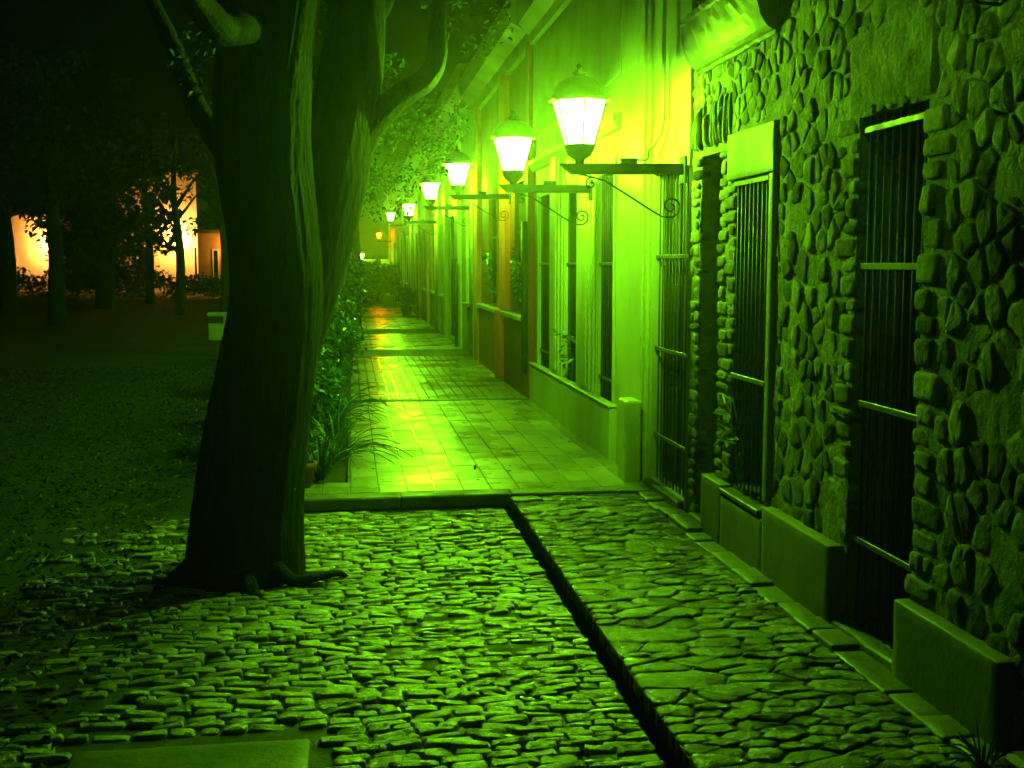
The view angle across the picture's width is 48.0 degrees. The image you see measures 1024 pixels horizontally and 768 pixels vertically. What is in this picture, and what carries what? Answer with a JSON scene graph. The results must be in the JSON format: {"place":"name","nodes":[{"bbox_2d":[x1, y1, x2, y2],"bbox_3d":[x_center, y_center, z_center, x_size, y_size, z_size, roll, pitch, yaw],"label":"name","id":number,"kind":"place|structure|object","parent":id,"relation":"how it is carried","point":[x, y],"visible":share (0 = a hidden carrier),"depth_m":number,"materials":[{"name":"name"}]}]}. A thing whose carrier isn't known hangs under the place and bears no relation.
{"place":"outdoors","nodes":[
{"label":"outdoors","id":0,"kind":"place"},
{"bbox_2d":[10,211,71,290],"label":"lit house","id":1,"kind":"structure","parent":0,"point":[30,254],"depth_m":72.03,"materials":[{"name":"beige paint"}]},
{"bbox_2d":[116,169,209,291],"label":"lit house","id":2,"kind":"structure","parent":0,"point":[167,263],"depth_m":69.39,"materials":[{"name":"beige paint"}]},
{"bbox_2d":[137,247,145,273],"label":"window","id":3,"kind":"structure","parent":2,"relation":"in","point":[144,272],"depth_m":69.18,"materials":[{"name":"black glass"}]},
{"bbox_2d":[193,246,198,273],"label":"window","id":4,"kind":"structure","parent":2,"relation":"in","point":[195,253],"depth_m":69.56,"materials":[{"name":"black glass"}]},
{"bbox_2d":[196,229,220,292],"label":"brown house","id":5,"kind":"structure","parent":0,"point":[209,245],"depth_m":68.72,"materials":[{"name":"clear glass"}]},
{"bbox_2d":[212,249,219,283],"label":"door","id":6,"kind":"structure","parent":5,"relation":"in","point":[215,254],"depth_m":68.78,"materials":[{"name":"black glass"}]},
{"bbox_2d":[0,273,509,520],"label":"ground","id":7,"kind":"structure","parent":0,"point":[128,333],"depth_m":14.84,"materials":[{"name":"green plant"}]},
{"bbox_2d":[0,96,71,310],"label":"park tree","id":8,"kind":"object","parent":7,"relation":"on","point":[8,291],"visible":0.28,"depth_m":41.45,"materials":[{"name":"green plant"}]},
{"bbox_2d":[16,266,66,296],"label":"hedge","id":9,"kind":"object","parent":7,"relation":"on","point":[25,282],"visible":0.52,"depth_m":58.82,"materials":[{"name":"green plant"}]},
{"bbox_2d":[0,41,150,324],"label":"park tree","id":10,"kind":"object","parent":7,"relation":"on","point":[50,170],"visible":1,"depth_m":31.91,"materials":[{"name":"green plant"}]},
{"bbox_2d":[13,95,180,308],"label":"park tree","id":11,"kind":"object","parent":7,"relation":"on","point":[101,252],"visible":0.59,"depth_m":42.99,"materials":[{"name":"green plant"}]},
{"bbox_2d":[65,265,137,298],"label":"hedge","id":12,"kind":"object","parent":7,"relation":"on","point":[89,280],"visible":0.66,"depth_m":55.80,"materials":[{"name":"green plant"}]},
{"bbox_2d":[44,209,159,297],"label":"hedge","id":13,"kind":"object","parent":7,"relation":"on","point":[137,266],"visible":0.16,"depth_m":58.23,"materials":[{"name":"green plant"}]},
{"bbox_2d":[0,364,214,767],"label":"leaf litter","id":14,"kind":"object","parent":7,"relation":"on","point":[32,703],"visible":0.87,"depth_m":8.60,"materials":[{"name":"plant"}]},
{"bbox_2d":[115,131,177,302],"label":"park tree","id":15,"kind":"object","parent":7,"relation":"on","point":[149,288],"visible":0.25,"depth_m":49.88,"materials":[{"name":"green plant"}]},
{"bbox_2d":[122,268,220,298],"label":"hedge","id":16,"kind":"object","parent":7,"relation":"on","point":[194,284],"visible":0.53,"depth_m":55.94,"materials":[{"name":"green plant"}]},
{"bbox_2d":[129,120,214,314],"bbox_3d":[-11.320,-5.565,38.382,2.976,6.616,2.774,3,7,26],"label":"park tree","id":17,"kind":"object","parent":7,"relation":"on","point":[174,215],"visible":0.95,"depth_m":38.32,"materials":[{"name":"green plant"}]},
{"bbox_2d":[173,118,229,311],"bbox_3d":[-8.791,-5.117,34.826,2.724,6.463,2.345,-1,6,-8],"label":"park tree","id":18,"kind":"object","parent":7,"relation":"on","point":[207,194],"visible":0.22,"depth_m":34.72,"materials":[{"name":"plant"}]},
{"bbox_2d":[207,312,226,340],"bbox_3d":[-6.587,-1.299,25.841,0.480,0.620,0.400,-1,6,-8],"label":"litter bin","id":19,"kind":"object","parent":7,"relation":"on","point":[216,324],"visible":0.61,"depth_m":25.67,"materials":[{"name":"paint"}]},
{"bbox_2d":[307,353,347,483],"bbox_3d":[-4.423,-1.342,28.517,0.750,0.050,40.800,-1,6,-8],"label":"planting bed","id":20,"kind":"object","parent":7,"relation":"on","point":[339,475],"visible":0.01,"depth_m":9.17,"materials":[{"name":"soil"}]},
{"bbox_2d":[313,329,341,406],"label":"shrub","id":21,"kind":"object","parent":20,"relation":"on","point":[322,352],"depth_m":11.59,"materials":[{"name":"green plant"}]},
{"bbox_2d":[308,407,350,453],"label":"strap leaf plant","id":22,"kind":"object","parent":20,"relation":"on","point":[314,441],"visible":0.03,"depth_m":9.36,"materials":[{"name":"green plant"}]},
{"bbox_2d":[309,348,354,439],"bbox_3d":[-1.917,0.131,10.059,0.958,1.018,1.553,3,7,29],"label":"shrub","id":23,"kind":"object","parent":20,"relation":"on","point":[327,394],"visible":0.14,"depth_m":10.07,"materials":[{"name":"green plant"}]},
{"bbox_2d":[324,295,342,360],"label":"shrub","id":24,"kind":"object","parent":20,"relation":"on","point":[338,303],"visible":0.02,"depth_m":15.11,"materials":[{"name":"green plant"}]},
{"bbox_2d":[307,421,363,479],"bbox_3d":[-1.480,0.511,8.655,0.679,0.451,0.711,1,6,10],"label":"strap leaf plant","id":25,"kind":"object","parent":20,"relation":"on","point":[321,471],"visible":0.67,"depth_m":8.63,"materials":[{"name":"green plant"}]},
{"bbox_2d":[319,305,368,389],"bbox_3d":[-2.266,-0.326,13.125,0.963,1.289,1.365,4,7,36],"label":"shrub","id":26,"kind":"object","parent":20,"relation":"on","point":[341,360],"visible":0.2,"depth_m":13.30,"materials":[{"name":"green plant"}]},
{"bbox_2d":[329,281,364,370],"bbox_3d":[-2.737,-0.885,17.489,0.983,1.494,1.211,-1,6,-8],"label":"shrub","id":27,"kind":"object","parent":20,"relation":"on","point":[344,316],"visible":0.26,"depth_m":17.34,"materials":[{"name":"green plant"}]},
{"bbox_2d":[310,366,390,439],"bbox_3d":[-1.706,0.175,10.688,1.019,0.697,1.267,-3,7,-25],"label":"strap leaf plant","id":28,"kind":"object","parent":20,"relation":"on","point":[334,419],"visible":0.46,"depth_m":10.62,"materials":[{"name":"green plant"}]},
{"bbox_2d":[312,54,390,353],"bbox_3d":[-3.033,-3.184,20.617,1.847,5.564,1.906,2,6,15],"label":"park tree","id":29,"kind":"object","parent":20,"relation":"on","point":[382,190],"visible":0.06,"depth_m":20.60,"materials":[{"name":"green plant"}]},
{"bbox_2d":[340,274,371,342],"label":"shrub","id":30,"kind":"object","parent":20,"relation":"on","point":[359,310],"visible":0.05,"depth_m":20.28,"materials":[{"name":"green plant"}]},
{"bbox_2d":[346,254,366,297],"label":"shrub","id":31,"kind":"object","parent":20,"relation":"on","point":[350,273],"visible":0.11,"depth_m":23.41,"materials":[{"name":"green plant"}]},
{"bbox_2d":[326,342,386,390],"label":"strap leaf plant","id":32,"kind":"object","parent":20,"relation":"on","point":[356,383],"visible":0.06,"depth_m":13.57,"materials":[{"name":"green plant"}]},
{"bbox_2d":[348,259,367,307],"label":"shrub","id":33,"kind":"object","parent":20,"relation":"on","point":[359,290],"visible":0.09,"depth_m":27.26,"materials":[{"name":"green plant"}]},
{"bbox_2d":[307,403,412,464],"bbox_3d":[-1.393,0.422,9.396,1.161,0.576,1.097,0,6,4],"label":"strap leaf plant","id":34,"kind":"object","parent":20,"relation":"on","point":[343,435],"visible":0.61,"depth_m":9.52,"materials":[{"name":"green plant"}]},
{"bbox_2d":[318,364,412,422],"bbox_3d":[-1.831,0.104,11.990,1.545,0.616,1.209,2,6,16],"label":"strap leaf plant","id":35,"kind":"object","parent":20,"relation":"on","point":[350,406],"visible":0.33,"depth_m":12.04,"materials":[{"name":"green plant"}]},
{"bbox_2d":[348,256,368,296],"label":"shrub","id":36,"kind":"object","parent":7,"relation":"on","point":[364,274],"visible":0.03,"depth_m":33.05,"materials":[{"name":"green plant"}]},
{"bbox_2d":[349,259,369,304],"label":"shrub","id":37,"kind":"object","parent":7,"relation":"on","point":[367,295],"visible":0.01,"depth_m":38.14,"materials":[{"name":"green plant"}]},
{"bbox_2d":[362,279,373,297],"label":"shrub","id":38,"kind":"object","parent":7,"relation":"on","point":[371,286],"visible":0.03,"depth_m":44.54,"materials":[{"name":"green plant"}]},
{"bbox_2d":[351,123,394,324],"bbox_3d":[-4.022,-4.766,29.820,1.886,6.803,2.271,3,6,23],"label":"park tree","id":39,"kind":"object","parent":7,"relation":"on","point":[356,249],"visible":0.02,"depth_m":29.93,"materials":[{"name":"green plant"}]},
{"bbox_2d":[363,256,385,300],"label":"shrub","id":40,"kind":"object","parent":7,"relation":"on","point":[372,275],"visible":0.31,"depth_m":51.90,"materials":[{"name":"green plant"}]},
{"bbox_2d":[368,261,399,301],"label":"shrub","id":41,"kind":"object","parent":7,"relation":"on","point":[389,274],"visible":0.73,"depth_m":50.27,"materials":[{"name":"green plant"}]},
{"bbox_2d":[383,171,410,304],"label":"distant red house","id":42,"kind":"structure","parent":7,"relation":"on","point":[399,250],"depth_m":48.54,"materials":[{"name":"paint"}]},
{"bbox_2d":[375,230,391,247],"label":"wall lantern","id":43,"kind":"object","parent":42,"relation":"attached to","point":[378,231],"depth_m":59.14,"materials":[{"name":"black metal"}]},
{"bbox_2d":[394,242,395,262],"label":"window","id":44,"kind":"structure","parent":42,"relation":"in","point":[394,242],"depth_m":54.41,"materials":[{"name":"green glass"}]},
{"bbox_2d":[404,236,408,284],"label":"window","id":45,"kind":"structure","parent":42,"relation":"in","point":[406,283],"depth_m":43.85,"materials":[{"name":"green glass"}]},
{"bbox_2d":[425,63,473,357],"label":"pale house","id":46,"kind":"structure","parent":7,"relation":"on","point":[455,274],"depth_m":22.39,"materials":[{"name":"beige paint"}]},
{"bbox_2d":[401,195,436,234],"bbox_3d":[-2.213,-4.031,27.392,0.888,0.975,0.400,-2,5,-8],"label":"wall lantern","id":47,"kind":"object","parent":46,"relation":"attached to","point":[411,201],"depth_m":27.34,"materials":[{"name":"black metal"}]},
{"bbox_2d":[439,214,442,297],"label":"window","id":48,"kind":"structure","parent":46,"relation":"in","point":[440,295],"depth_m":26.95,"materials":[{"name":"green glass"}]},
{"bbox_2d":[419,170,469,225],"bbox_3d":[-1.172,-3.239,20.012,0.888,0.976,0.400,-2,5,-9],"label":"wall lantern","id":49,"kind":"object","parent":46,"relation":"attached to","point":[431,202],"depth_m":19.95,"materials":[{"name":"black metal"}]},
{"bbox_2d":[450,217,453,335],"bbox_3d":[-1.254,-2.285,24.552,0.023,2.550,1.208,-1,6,-8],"label":"door","id":50,"kind":"structure","parent":46,"relation":"in","point":[452,237],"depth_m":24.69,"materials":[{"name":"wood"}]},
{"bbox_2d":[462,200,469,306],"bbox_3d":[-0.793,-2.378,20.910,0.150,1.910,0.820,-1,6,-8],"label":"window","id":51,"kind":"structure","parent":46,"relation":"in","point":[466,303],"depth_m":21.22,"materials":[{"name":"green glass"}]},
{"bbox_2d":[305,302,651,511],"bbox_3d":[-3.202,-1.321,28.529,2.670,0.086,41.638,-1,6,-8],"label":"sidewalk base","id":52,"kind":"object","parent":7,"relation":"on","point":[611,466],"visible":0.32,"depth_m":11.14,"materials":[{"name":"concrete"}]},
{"bbox_2d":[305,459,316,487],"bbox_3d":[-1.521,0.651,8.301,0.230,0.179,0.230,-1,6,-8],"label":"flower pot","id":53,"kind":"object","parent":52,"relation":"on","point":[311,466],"visible":0.29,"depth_m":8.25,"materials":[{"name":"ceramic"}]},
{"bbox_2d":[351,356,523,399],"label":"small sidewalk tiles","id":54,"kind":"object","parent":52,"relation":"on","point":[412,394],"visible":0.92,"depth_m":16.04,"materials":[{"name":"tile"}]},
{"bbox_2d":[353,315,528,401],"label":"driveway strips","id":55,"kind":"object","parent":52,"relation":"on","point":[421,352],"visible":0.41,"depth_m":20.88,"materials":[{"name":"concrete"}]},
{"bbox_2d":[396,283,417,315],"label":"potted bush","id":56,"kind":"object","parent":55,"relation":"on","point":[406,309],"visible":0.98,"depth_m":35.70,"materials":[{"name":"green plant"}]},
{"bbox_2d":[304,486,625,511],"bbox_3d":[-0.423,0.808,8.086,2.470,0.090,0.180,-1,6,-8],"label":"sidewalk edge","id":57,"kind":"object","parent":52,"relation":"on","point":[408,500],"visible":0.65,"depth_m":8.00,"materials":[{"name":"concrete"}]},
{"bbox_2d":[618,397,640,481],"bbox_3d":[0.877,0.454,8.607,0.121,0.692,0.262,-1,6,-8],"label":"guard post","id":58,"kind":"object","parent":52,"relation":"on","point":[629,436],"visible":0.87,"depth_m":8.49,"materials":[{"name":"beige paint"}]},
{"bbox_2d":[458,0,534,397],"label":"red house","id":59,"kind":"structure","parent":7,"relation":"on","point":[495,86],"depth_m":15.59,"materials":[{"name":"paint"}]},
{"bbox_2d":[442,146,510,220],"bbox_3d":[-0.464,-2.616,14.992,0.888,0.976,0.400,-2,6,-8],"label":"wall lantern","id":60,"kind":"object","parent":59,"relation":"attached to","point":[461,158],"depth_m":14.94,"materials":[{"name":"green metal"}]},
{"bbox_2d":[481,249,496,299],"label":"window plant","id":61,"kind":"object","parent":59,"relation":"in","point":[489,267],"depth_m":17.30,"materials":[{"name":"green plant"}]},
{"bbox_2d":[489,190,497,304],"bbox_3d":[-0.261,-2.043,17.314,0.061,1.670,1.000,-1,6,-8],"label":"window","id":62,"kind":"structure","parent":59,"relation":"in","point":[495,192],"depth_m":17.33,"materials":[{"name":"black glass"}]},
{"bbox_2d":[508,248,520,307],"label":"window plant","id":63,"kind":"object","parent":59,"relation":"in","point":[516,274],"depth_m":14.60,"materials":[{"name":"green plant"}]},
{"bbox_2d":[514,176,525,309],"bbox_3d":[0.121,-1.760,14.605,0.061,1.670,0.900,-1,6,-8],"label":"window","id":64,"kind":"structure","parent":59,"relation":"in","point":[523,178],"depth_m":14.91,"materials":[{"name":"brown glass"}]},
{"bbox_2d":[510,500,688,767],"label":"gutter","id":65,"kind":"object","parent":7,"relation":"on","point":[664,751],"visible":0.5,"depth_m":4.99,"materials":[{"name":"grey concrete"}]},
{"bbox_2d":[515,0,695,511],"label":"cream house","id":66,"kind":"structure","parent":7,"relation":"on","point":[613,282],"depth_m":9.26,"materials":[{"name":"paint"}]},
{"bbox_2d":[490,111,592,224],"bbox_3d":[0.253,-1.864,9.940,0.888,0.975,0.400,-1,6,-7],"label":"wall lantern","id":67,"kind":"object","parent":66,"relation":"attached to","point":[513,130],"depth_m":9.89,"materials":[{"name":"green metal"}]},
{"bbox_2d":[539,194,549,368],"bbox_3d":[0.412,-1.135,12.851,0.085,1.930,0.758,-1,6,-8],"label":"window","id":68,"kind":"structure","parent":66,"relation":"in","point":[545,212],"depth_m":12.94,"materials":[{"name":"black metal"}]},
{"bbox_2d":[566,193,576,382],"bbox_3d":[0.630,-0.973,11.299,0.085,1.930,0.608,-1,6,-8],"label":"window","id":69,"kind":"structure","parent":66,"relation":"in","point":[572,197],"depth_m":11.37,"materials":[{"name":"black metal"}]},
{"bbox_2d":[598,175,612,400],"bbox_3d":[0.845,-0.814,9.777,0.085,1.930,0.598,-1,6,-8],"label":"window","id":70,"kind":"structure","parent":66,"relation":"in","point":[606,263],"depth_m":9.84,"materials":[{"name":"black metal"}]},
{"bbox_2d":[548,63,686,217],"bbox_3d":[0.672,-1.551,7.352,0.888,0.976,0.400,-1,6,-7],"label":"wall lantern","id":71,"kind":"object","parent":66,"relation":"attached to","point":[578,91],"depth_m":7.31,"materials":[{"name":"green metal"}]},
{"bbox_2d":[637,151,649,160],"bbox_3d":[0.877,-1.520,7.646,0.057,0.124,0.591,2,6,17],"label":"power cable","id":72,"kind":"object","parent":66,"relation":"attached to","point":[647,158],"visible":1,"depth_m":7.58,"materials":[{"name":"green"}]},
{"bbox_2d":[654,166,689,496],"bbox_3d":[1.150,-0.358,7.863,0.122,2.180,0.868,-1,6,-8],"label":"door","id":73,"kind":"structure","parent":66,"relation":"in","point":[676,257],"depth_m":7.95,"materials":[{"name":"black metal"}]},
{"bbox_2d":[510,493,975,767],"bbox_3d":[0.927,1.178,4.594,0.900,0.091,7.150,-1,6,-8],"label":"flagstone path","id":74,"kind":"structure","parent":7,"relation":"on","point":[664,685],"depth_m":4.78,"materials":[{"name":"stone"}]},
{"bbox_2d":[638,491,1007,767],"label":"kerb","id":75,"kind":"structure","parent":7,"relation":"on","point":[842,645],"depth_m":4.95,"materials":[{"name":"stone"}]},
{"bbox_2d":[940,720,1012,767],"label":"grass tuft","id":76,"kind":"object","parent":75,"relation":"on","point":[974,750],"visible":0.98,"depth_m":3.73,"materials":[{"name":"green plant"}]},
{"bbox_2d":[679,0,1023,767],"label":"stone house","id":77,"kind":"structure","parent":7,"relation":"on","point":[857,288],"depth_m":4.97,"materials":[{"name":"grey stone"}]},
{"bbox_2d":[712,383,746,488],"bbox_3d":[1.209,0.287,6.452,0.206,0.612,0.260,4,7,31],"label":"window plant","id":78,"kind":"object","parent":77,"relation":"in","point":[724,399],"depth_m":6.42,"materials":[{"name":"green plant"}]},
{"bbox_2d":[730,175,769,499],"bbox_3d":[1.405,-0.256,6.315,0.237,1.719,0.548,-1,6,-8],"label":"window","id":79,"kind":"structure","parent":77,"relation":"in","point":[751,380],"depth_m":6.29,"materials":[{"name":"black metal"}]},
{"bbox_2d":[851,101,929,648],"bbox_3d":[1.652,-0.013,4.746,0.227,2.200,0.578,-1,6,-8],"label":"door","id":80,"kind":"structure","parent":77,"relation":"in","point":[902,524],"depth_m":4.84,"materials":[{"name":"black metal"}]},
{"bbox_2d":[972,0,1007,6],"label":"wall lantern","id":81,"kind":"object","parent":77,"relation":"attached to","point":[988,3],"depth_m":3.63,"materials":[{"name":"black metal"}]},
{"bbox_2d":[0,0,509,517],"label":"sky","id":82,"kind":"structure","parent":0,"point":[122,36],"materials":[{"name":"black"}]},
{"bbox_2d":[0,507,664,767],"bbox_3d":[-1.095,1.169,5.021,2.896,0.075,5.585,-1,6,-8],"label":"cobblestone road","id":83,"kind":"structure","parent":0,"point":[322,626],"depth_m":4.93,"materials":[{"name":"stone"}]},
{"bbox_2d":[65,739,310,767],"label":"stone slab","id":84,"kind":"structure","parent":83,"relation":"on","point":[281,754],"depth_m":3.88,"materials":[{"name":"stone"}]},
{"bbox_2d":[142,0,514,596],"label":"forked tree","id":85,"kind":"object","parent":83,"relation":"on","point":[291,153],"visible":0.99,"depth_m":5.98,"materials":[{"name":"brown plant"}]},
{"bbox_2d":[363,259,388,294],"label":"end wall","id":86,"kind":"structure","parent":0,"point":[386,261],"depth_m":62.41,"materials":[{"name":"paint"}]},
{"bbox_2d":[353,302,460,349],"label":"sidewalk","id":87,"kind":"structure","parent":0,"point":[404,342],"depth_m":26.25,"materials":[{"name":"tile"}]},
{"bbox_2d":[403,127,436,329],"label":"ochre house","id":88,"kind":"structure","parent":0,"point":[423,265],"depth_m":33.39,"materials":[{"name":"yellow paint"}]},
{"bbox_2d":[385,206,409,233],"bbox_3d":[-3.917,-5.620,39.465,0.888,0.976,0.400,-1,6,-6],"label":"wall lantern","id":89,"kind":"object","parent":88,"relation":"attached to","point":[390,209],"depth_m":39.41,"materials":[{"name":"green metal"}]},
{"bbox_2d":[417,260,417,310],"bbox_3d":[-3.058,-3.622,37.357,0.023,2.550,1.208,-1,6,-8],"label":"door","id":90,"kind":"structure","parent":88,"relation":"in","point":[417,260],"depth_m":37.73,"materials":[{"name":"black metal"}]},
{"bbox_2d":[421,227,424,290],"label":"window","id":91,"kind":"structure","parent":88,"relation":"in","point":[423,288],"depth_m":33.88,"materials":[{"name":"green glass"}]},
{"bbox_2d":[428,223,434,293],"bbox_3d":[-2.076,-3.279,30.026,0.150,1.810,1.320,-1,6,-8],"label":"window","id":92,"kind":"structure","parent":88,"relation":"in","point":[429,291],"depth_m":30.35,"materials":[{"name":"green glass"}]},
{"bbox_2d":[304,400,626,494],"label":"sidewalk","id":93,"kind":"structure","parent":0,"point":[510,424],"depth_m":9.82,"materials":[{"name":"tile"}]},
{"bbox_2d":[350,397,384,402],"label":"fallen twig","id":94,"kind":"object","parent":93,"relation":"on","point":[369,401],"visible":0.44,"depth_m":13.27,"materials":[{"name":"brown plant"}]},
{"bbox_2d":[352,363,572,485],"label":"pavement leaves","id":95,"kind":"object","parent":93,"relation":"on","point":[463,435],"visible":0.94,"depth_m":10.65,"materials":[{"name":"green plant"}]},
{"bbox_2d":[550,328,573,380],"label":"window plant","id":96,"kind":"object","parent":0,"point":[565,368],"depth_m":11.30,"materials":[{"name":"green plant"}]}
]}

